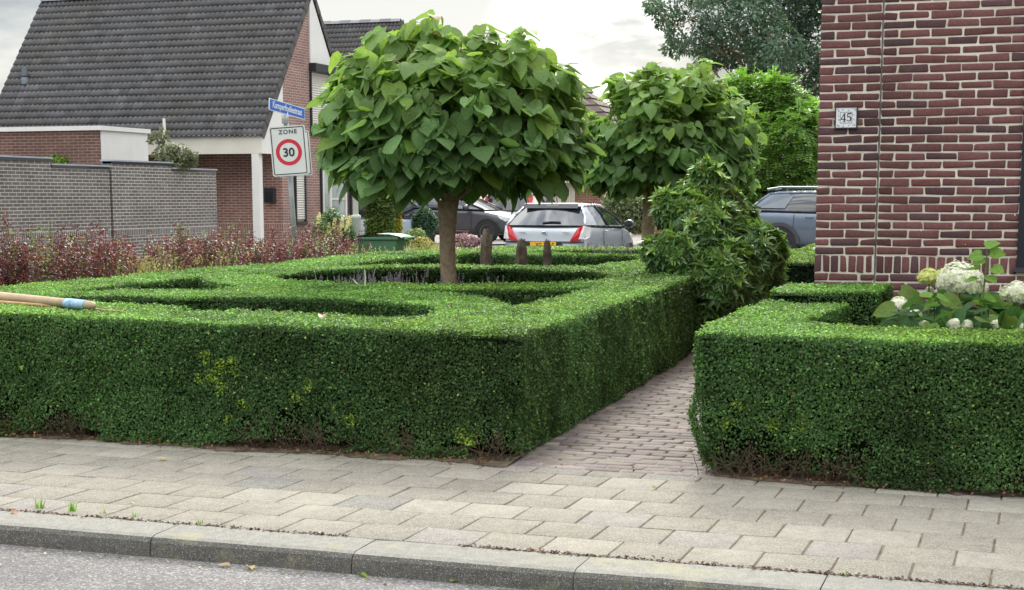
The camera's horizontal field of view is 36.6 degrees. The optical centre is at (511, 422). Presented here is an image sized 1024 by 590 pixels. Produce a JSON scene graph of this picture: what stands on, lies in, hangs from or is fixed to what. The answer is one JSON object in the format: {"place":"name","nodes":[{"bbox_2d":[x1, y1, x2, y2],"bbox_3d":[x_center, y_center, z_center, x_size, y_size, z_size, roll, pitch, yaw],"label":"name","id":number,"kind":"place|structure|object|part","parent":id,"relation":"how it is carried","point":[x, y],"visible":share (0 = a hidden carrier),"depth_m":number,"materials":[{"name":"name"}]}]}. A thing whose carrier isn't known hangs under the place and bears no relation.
{"place":"outdoors","nodes":[
{"label":"outdoors","id":0,"kind":"place"},
{"bbox_2d":[0,544,529,589],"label":"road","id":1,"kind":"structure","parent":0,"point":[23,568],"depth_m":6.48,"materials":[{"name":"grey asphalt"}]},
{"bbox_2d":[217,562,229,565],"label":"fallen leaf","id":2,"kind":"object","parent":1,"relation":"on","point":[225,563],"visible":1,"depth_m":6.65,"materials":[{"name":"beige plant"}]},
{"bbox_2d":[0,508,1022,589],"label":"joint debris","id":3,"kind":"object","parent":1,"relation":"on","point":[558,552],"visible":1,"depth_m":6.46,"materials":[{"name":"brown plant"}]},
{"bbox_2d":[0,0,821,198],"label":"sky","id":4,"kind":"structure","parent":0,"point":[606,38],"materials":[{"name":"white"}]},
{"bbox_2d":[0,437,1023,588],"bbox_3d":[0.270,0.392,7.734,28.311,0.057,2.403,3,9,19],"label":"pavement","id":5,"kind":"structure","parent":0,"point":[443,503],"depth_m":7.47,"materials":[{"name":"concrete"}]},
{"bbox_2d":[33,497,45,508],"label":"grass tuft","id":6,"kind":"object","parent":5,"relation":"on","point":[38,506],"visible":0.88,"depth_m":7.43,"materials":[{"name":"green plant"}]},
{"bbox_2d":[67,499,76,510],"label":"grass tuft","id":7,"kind":"object","parent":5,"relation":"on","point":[72,508],"visible":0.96,"depth_m":7.37,"materials":[{"name":"green plant"}]},
{"bbox_2d":[0,428,1023,496],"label":"soil","id":8,"kind":"structure","parent":5,"relation":"on","point":[502,462],"depth_m":8.82,"materials":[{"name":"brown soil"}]},
{"bbox_2d":[406,347,758,481],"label":"brick path","id":9,"kind":"structure","parent":0,"point":[645,421],"depth_m":9.65,"materials":[{"name":"grey brick"}]},
{"bbox_2d":[559,239,638,253],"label":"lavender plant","id":10,"kind":"object","parent":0,"point":[609,251],"visible":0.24,"depth_m":22.21,"materials":[{"name":"green plant"}]},
{"bbox_2d":[406,235,804,248],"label":"driveway","id":11,"kind":"structure","parent":0,"point":[498,241],"depth_m":48.12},
{"bbox_2d":[358,201,434,242],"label":"parked car","id":12,"kind":"object","parent":11,"relation":"on","point":[407,212],"visible":0.06,"depth_m":44.88,"materials":[{"name":"blue paint"}]},
{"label":"rear window","id":13,"kind":"part","parent":12,"relation":"part of","materials":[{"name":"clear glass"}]},
{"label":"side windows","id":14,"kind":"part","parent":12,"relation":"part of","materials":[{"name":"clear glass"}]},
{"bbox_2d":[411,198,513,241],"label":"parked saloon","id":15,"kind":"object","parent":11,"relation":"on","point":[478,216],"visible":0.38,"depth_m":44.98,"materials":[{"name":"grey paint"}]},
{"bbox_2d":[411,198,477,208],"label":"side windows","id":16,"kind":"structure","parent":15,"relation":"in","point":[432,204],"depth_m":45.36,"materials":[{"name":"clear glass"}]},
{"bbox_2d":[485,194,555,213],"bbox_3d":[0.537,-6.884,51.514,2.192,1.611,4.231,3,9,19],"label":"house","id":17,"kind":"structure","parent":11,"relation":"on","point":[520,204],"depth_m":49.56,"materials":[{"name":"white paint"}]},
{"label":"rear window","id":18,"kind":"part","parent":17,"relation":"part of","materials":[{"name":"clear glass"}]},
{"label":"side windows","id":19,"kind":"part","parent":17,"relation":"part of","materials":[{"name":"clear glass"}]},
{"bbox_2d":[720,62,819,206],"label":"robinia tree","id":20,"kind":"object","parent":11,"relation":"on","point":[776,95],"visible":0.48,"depth_m":41.44,"materials":[{"name":"green plant"}]},
{"bbox_2d":[751,186,816,248],"bbox_3d":[7.956,-4.866,37.465,4.514,1.714,2.252,3,9,19],"label":"parked suv","id":21,"kind":"object","parent":11,"relation":"on","point":[791,213],"visible":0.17,"depth_m":36.99,"materials":[{"name":"blue paint"}]},
{"bbox_3d":[6.327,-5.307,37.108,0.860,0.310,0.153,3,9,19],"label":"quarter window","id":22,"kind":"part","parent":21,"relation":"part of","materials":[{"name":"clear glass"}]},
{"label":"side windows","id":23,"kind":"part","parent":21,"relation":"part of","materials":[{"name":"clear glass"}]},
{"label":"garden soil","id":24,"kind":"structure","parent":0,"visible":0},
{"bbox_2d":[0,211,137,287],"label":"barberry hedge","id":25,"kind":"object","parent":24,"relation":"on","point":[50,263],"visible":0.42,"depth_m":14.66,"materials":[{"name":"red plant"}]},
{"bbox_2d":[116,226,191,274],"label":"barberry hedge","id":26,"kind":"object","parent":24,"relation":"on","point":[135,258],"visible":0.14,"depth_m":16.72,"materials":[{"name":"red plant"}]},
{"bbox_2d":[74,250,255,277],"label":"wild grass","id":27,"kind":"structure","parent":24,"relation":"on","point":[143,266],"depth_m":16.37,"materials":[{"name":"green plant"}]},
{"bbox_2d":[150,219,371,271],"bbox_3d":[-3.054,-1.955,19.517,1.651,1.299,6.850,3,9,19],"label":"barberry hedge","id":28,"kind":"object","parent":24,"relation":"on","point":[302,248],"visible":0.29,"depth_m":18.41,"materials":[{"name":"red plant"}]},
{"bbox_2d":[0,246,543,306],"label":"boxwood hedge","id":29,"kind":"object","parent":24,"relation":"on","point":[170,279],"visible":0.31,"depth_m":15.39,"materials":[{"name":"green plant"}]},
{"bbox_2d":[0,299,565,462],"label":"boxwood hedge","id":30,"kind":"object","parent":24,"relation":"on","point":[408,384],"visible":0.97,"depth_m":9.15,"materials":[{"name":"green plant"}]},
{"bbox_2d":[0,292,96,309],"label":"garden pole","id":31,"kind":"object","parent":30,"relation":"on","point":[71,303],"visible":0.97,"depth_m":10.09,"materials":[{"name":"brown wood"}]},
{"bbox_2d":[0,300,127,311],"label":"bamboo cane","id":32,"kind":"object","parent":30,"relation":"on","point":[26,303],"visible":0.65,"depth_m":10.19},
{"bbox_2d":[8,261,644,318],"bbox_3d":[-1.170,-0.886,13.669,4.060,0.827,7.077,3,9,19],"label":"boxwood arc hedge","id":33,"kind":"object","parent":24,"relation":"on","point":[378,301],"visible":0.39,"depth_m":11.82,"materials":[{"name":"green plant"}]},
{"bbox_2d":[355,233,414,253],"bbox_3d":[-1.807,-2.209,22.203,0.758,1.018,0.610,2,8,11],"label":"wheelie bin","id":34,"kind":"object","parent":24,"relation":"on","point":[396,242],"visible":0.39,"depth_m":21.91,"materials":[{"name":"plastic"}]},
{"bbox_2d":[306,266,482,283],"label":"lavender plant","id":35,"kind":"object","parent":24,"relation":"on","point":[398,278],"visible":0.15,"depth_m":14.93,"materials":[{"name":"purple plant"}]},
{"bbox_2d":[329,239,480,263],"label":"plant","id":36,"kind":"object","parent":24,"relation":"on","point":[423,248],"depth_m":22.55,"materials":[{"name":"green plant"}]},
{"bbox_2d":[411,236,435,249],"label":"yellow shrub","id":37,"kind":"object","parent":24,"relation":"on","point":[420,238],"visible":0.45,"depth_m":25.77,"materials":[{"name":"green plant"}]},
{"bbox_2d":[191,262,694,359],"bbox_3d":[-0.657,-1.074,14.996,4.816,0.816,4.763,3,9,19],"label":"boxwood ring hedge","id":38,"kind":"object","parent":24,"relation":"on","point":[517,283],"visible":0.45,"depth_m":15.03,"materials":[{"name":"green plant"}]},
{"bbox_2d":[305,9,606,284],"bbox_3d":[-0.559,-2.263,14.807,2.896,3.271,2.827,3,9,19],"label":"catalpa tree","id":39,"kind":"object","parent":24,"relation":"on","point":[450,117],"visible":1,"depth_m":13.91,"materials":[{"name":"green plant"}]},
{"bbox_2d":[455,233,480,248],"bbox_3d":[-0.776,-2.623,25.852,0.643,1.131,0.536,1,8,6],"label":"pink sedum","id":40,"kind":"object","parent":24,"relation":"on","point":[469,240],"visible":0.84,"depth_m":25.66,"materials":[{"name":"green plant"}]},
{"bbox_2d":[456,272,503,283],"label":"lavender plant","id":41,"kind":"object","parent":24,"relation":"on","point":[482,279],"visible":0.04,"depth_m":15.01,"materials":[{"name":"purple plant"}]},
{"bbox_2d":[480,228,491,265],"bbox_3d":[-0.332,-1.750,18.545,0.199,1.168,0.121,3,9,19],"label":"wooden post","id":42,"kind":"object","parent":24,"relation":"on","point":[486,250],"visible":0.37,"depth_m":18.45,"materials":[{"name":"wood"}]},
{"bbox_2d":[516,238,526,264],"bbox_3d":[0.106,-1.559,17.562,0.120,1.074,0.132,-6,10,-34],"label":"wooden post","id":43,"kind":"object","parent":24,"relation":"on","point":[521,253],"visible":0.26,"depth_m":17.47,"materials":[{"name":"wood"}]},
{"bbox_2d":[543,239,551,264],"bbox_3d":[0.412,-1.555,17.554,0.117,1.070,0.076,3,9,19],"label":"wooden post","id":44,"kind":"object","parent":24,"relation":"on","point":[547,256],"visible":0.23,"depth_m":17.48,"materials":[{"name":"wood"}]},
{"bbox_2d":[355,247,796,453],"bbox_3d":[0.286,-1.357,16.927,4.428,0.819,16.016,3,9,17],"label":"boxwood hedge","id":45,"kind":"object","parent":24,"relation":"on","point":[618,340],"visible":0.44,"depth_m":11.18,"materials":[{"name":"green plant"}]},
{"bbox_2d":[477,247,791,268],"bbox_3d":[1.788,-2.131,22.293,4.619,0.802,4.886,3,9,19],"label":"boxwood ring hedge","id":46,"kind":"object","parent":24,"relation":"on","point":[564,255],"visible":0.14,"depth_m":20.49,"materials":[{"name":"green plant"}]},
{"bbox_2d":[495,244,796,249],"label":"boxwood hedge","id":47,"kind":"object","parent":24,"relation":"on","point":[542,246],"visible":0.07,"depth_m":24.80,"materials":[{"name":"green plant"}]},
{"bbox_2d":[581,58,767,242],"bbox_3d":[2.220,-3.409,21.933,2.762,3.496,2.785,3,9,19],"label":"catalpa tree","id":48,"kind":"object","parent":24,"relation":"on","point":[670,125],"visible":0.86,"depth_m":21.08,"materials":[{"name":"green plant"}]},
{"bbox_2d":[638,152,792,333],"bbox_3d":[2.050,-1.621,15.407,1.486,2.169,1.754,3,9,19],"label":"rhododendron bush","id":49,"kind":"object","parent":24,"relation":"on","point":[723,245],"visible":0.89,"depth_m":15.00,"materials":[{"name":"green plant"}]},
{"bbox_2d":[720,298,857,330],"bbox_3d":[1.819,-0.315,9.657,0.939,0.856,1.919,3,9,19],"label":"boxwood hedge","id":50,"kind":"object","parent":24,"relation":"on","point":[835,313],"visible":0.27,"depth_m":9.64,"materials":[{"name":"green plant"}]},
{"bbox_2d":[785,243,815,283],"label":"boxwood hedge","id":51,"kind":"object","parent":24,"relation":"on","point":[801,263],"visible":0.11,"depth_m":17.60,"materials":[{"name":"green plant"}]},
{"bbox_2d":[770,281,895,328],"bbox_3d":[2.273,-0.540,10.988,0.898,0.917,1.158,3,9,19],"label":"boxwood block hedge","id":52,"kind":"object","parent":24,"relation":"on","point":[864,300],"visible":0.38,"depth_m":10.54,"materials":[{"name":"green plant"}]},
{"bbox_2d":[686,318,1023,494],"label":"boxwood hedge","id":53,"kind":"object","parent":24,"relation":"on","point":[943,407],"visible":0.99,"depth_m":7.95,"materials":[{"name":"green plant"}]},
{"bbox_2d":[870,240,1023,333],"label":"hydrangea bush","id":54,"kind":"object","parent":24,"relation":"on","point":[908,305],"visible":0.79,"depth_m":9.45,"materials":[{"name":"green plant"}]},
{"label":"ground","id":55,"kind":"structure","parent":0,"visible":0},
{"bbox_2d":[45,154,69,163],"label":"garden bush","id":56,"kind":"object","parent":55,"relation":"on","point":[56,161],"visible":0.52,"depth_m":32.29,"materials":[{"name":"green plant"}]},
{"bbox_2d":[0,126,150,164],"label":"garage","id":57,"kind":"structure","parent":55,"relation":"on","point":[90,145],"depth_m":32.44,"materials":[{"name":"paint"}]},
{"bbox_2d":[0,155,217,283],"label":"garden wall","id":58,"kind":"structure","parent":55,"relation":"on","point":[136,201],"depth_m":29.65,"materials":[{"name":"grey brick"}]},
{"bbox_2d":[162,118,165,151],"bbox_3d":[-7.297,-4.791,32.648,0.080,3.217,0.070,-1,8,-4],"label":"white post","id":59,"kind":"object","parent":55,"relation":"on","point":[164,124],"visible":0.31,"depth_m":32.42,"materials":[{"name":"white metal"}]},
{"bbox_2d":[145,126,198,172],"bbox_3d":[-7.027,-4.586,32.207,1.040,3.142,0.829,-4,9,-25],"label":"garden tree","id":60,"kind":"object","parent":55,"relation":"on","point":[174,154],"visible":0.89,"depth_m":31.95,"materials":[{"name":"green plant"}]},
{"bbox_2d":[0,0,352,264],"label":"gabled house","id":61,"kind":"structure","parent":55,"relation":"on","point":[206,79],"depth_m":37.11,"materials":[{"name":"grey tile"}]},
{"bbox_2d":[294,175,306,224],"bbox_3d":[-5.076,-5.538,37.197,0.068,1.520,0.570,3,9,19],"label":"window","id":62,"kind":"structure","parent":61,"relation":"in","point":[300,182],"depth_m":37.23,"materials":[{"name":"white plastic"}]},
{"bbox_2d":[309,71,329,134],"bbox_3d":[-4.691,-7.823,38.001,0.068,1.510,1.110,3,9,19],"label":"window","id":63,"kind":"structure","parent":61,"relation":"in","point":[316,80],"depth_m":37.73,"materials":[{"name":"white plastic"}]},
{"bbox_2d":[320,167,348,221],"bbox_3d":[-4.418,-5.929,38.942,0.158,1.750,1.550,3,9,19],"label":"window","id":64,"kind":"structure","parent":61,"relation":"in","point":[330,199],"depth_m":38.78,"materials":[{"name":"white glass"}]},
{"bbox_2d":[323,18,413,68],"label":"terraced house","id":65,"kind":"structure","parent":55,"relation":"on","point":[344,36],"depth_m":50.70,"materials":[{"name":"grey tile"}]},
{"bbox_2d":[362,195,397,235],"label":"thuja bush","id":66,"kind":"object","parent":55,"relation":"on","point":[381,217],"visible":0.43,"depth_m":37.43,"materials":[{"name":"green plant"}]},
{"bbox_2d":[394,208,403,232],"bbox_3d":[-2.861,-5.166,38.143,0.448,2.614,0.436,-1,8,-6],"label":"golden conifer","id":67,"kind":"object","parent":55,"relation":"on","point":[398,224],"visible":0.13,"depth_m":38.11,"materials":[{"name":"yellow plant"}]},
{"bbox_2d":[402,227,427,250],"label":"green shrub","id":68,"kind":"object","parent":55,"relation":"on","point":[416,233],"visible":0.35,"depth_m":26.68,"materials":[{"name":"green plant"}]},
{"bbox_2d":[410,206,438,236],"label":"rounded shrub","id":69,"kind":"object","parent":55,"relation":"on","point":[426,219],"visible":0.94,"depth_m":32.62,"materials":[{"name":"green plant"}]},
{"bbox_2d":[0,511,1019,589],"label":"kerb","id":70,"kind":"structure","parent":55,"relation":"on","point":[530,570],"depth_m":6.50,"materials":[{"name":"concrete"}]},
{"bbox_2d":[0,510,1023,589],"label":"kerb joint","id":71,"kind":"object","parent":70,"relation":"on","point":[752,568],"depth_m":6.16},
{"bbox_2d":[504,196,634,247],"bbox_3d":[1.252,-3.789,31.158,2.102,1.663,3.912,3,9,20],"label":"parked hatchback","id":72,"kind":"object","parent":55,"relation":"on","point":[565,224],"visible":0.41,"depth_m":29.61,"materials":[{"name":"silver metal"}]},
{"bbox_3d":[0.705,-3.972,29.605,1.550,0.364,0.510,3,9,20],"label":"rear window","id":73,"kind":"part","parent":72,"relation":"part of","materials":[{"name":"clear glass"}]},
{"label":"side windows","id":74,"kind":"part","parent":72,"relation":"part of","materials":[{"name":"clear glass"}]},
{"bbox_2d":[553,85,663,234],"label":"house","id":75,"kind":"structure","parent":55,"relation":"on","point":[594,104],"depth_m":58.52,"materials":[{"name":"brick"}]},
{"bbox_2d":[600,192,655,243],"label":"bush","id":76,"kind":"object","parent":55,"relation":"on","point":[628,209],"visible":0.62,"depth_m":45.21,"materials":[{"name":"green plant"}]},
{"bbox_2d":[641,0,821,147],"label":"broadleaf tree","id":77,"kind":"object","parent":55,"relation":"on","point":[757,46],"visible":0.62,"depth_m":61.38,"materials":[{"name":"green plant"}]},
{"bbox_2d":[812,0,1023,328],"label":"brick house","id":78,"kind":"structure","parent":55,"relation":"on","point":[920,167],"depth_m":11.19,"materials":[{"name":"brick"}]},
{"bbox_2d":[834,106,857,128],"bbox_3d":[2.447,-2.236,11.324,0.164,0.160,0.019,3,9,19],"label":"house number tile","id":79,"kind":"object","parent":78,"relation":"attached to","point":[846,117],"visible":1,"depth_m":11.32,"materials":[{"name":"ceramic"}]},
{"bbox_2d":[1013,116,1023,271],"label":"window","id":80,"kind":"structure","parent":78,"relation":"in","point":[1020,246],"depth_m":11.03,"materials":[{"name":"paint"}]},
{"label":"side street","id":81,"kind":"structure","parent":0,"visible":0},
{"bbox_2d":[351,198,360,249],"bbox_3d":[-2.701,-3.828,26.727,0.280,3.020,0.280,3,9,19],"label":"lamp post","id":82,"kind":"object","parent":81,"relation":"on","point":[356,221],"visible":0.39,"depth_m":26.71,"materials":[{"name":"white metal"}]},
{"bbox_2d":[531,193,541,202],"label":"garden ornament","id":83,"kind":"object","parent":81,"relation":"on","point":[534,200],"visible":0.16,"depth_m":49.32,"materials":[{"name":"white"}]},
{"label":"verge soil","id":84,"kind":"structure","parent":0,"visible":0},
{"bbox_2d":[269,98,311,243],"bbox_3d":[-3.376,-3.390,23.666,0.524,3.041,1.108,7,11,39],"label":"zone sign","id":85,"kind":"object","parent":84,"relation":"on","point":[290,152],"visible":1,"depth_m":23.50,"materials":[{"name":"metal"}]},
{"bbox_2d":[309,206,355,246],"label":"panicle hydrangea","id":86,"kind":"object","parent":84,"relation":"on","point":[327,224],"visible":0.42,"depth_m":26.49,"materials":[{"name":"green plant"}]}
]}

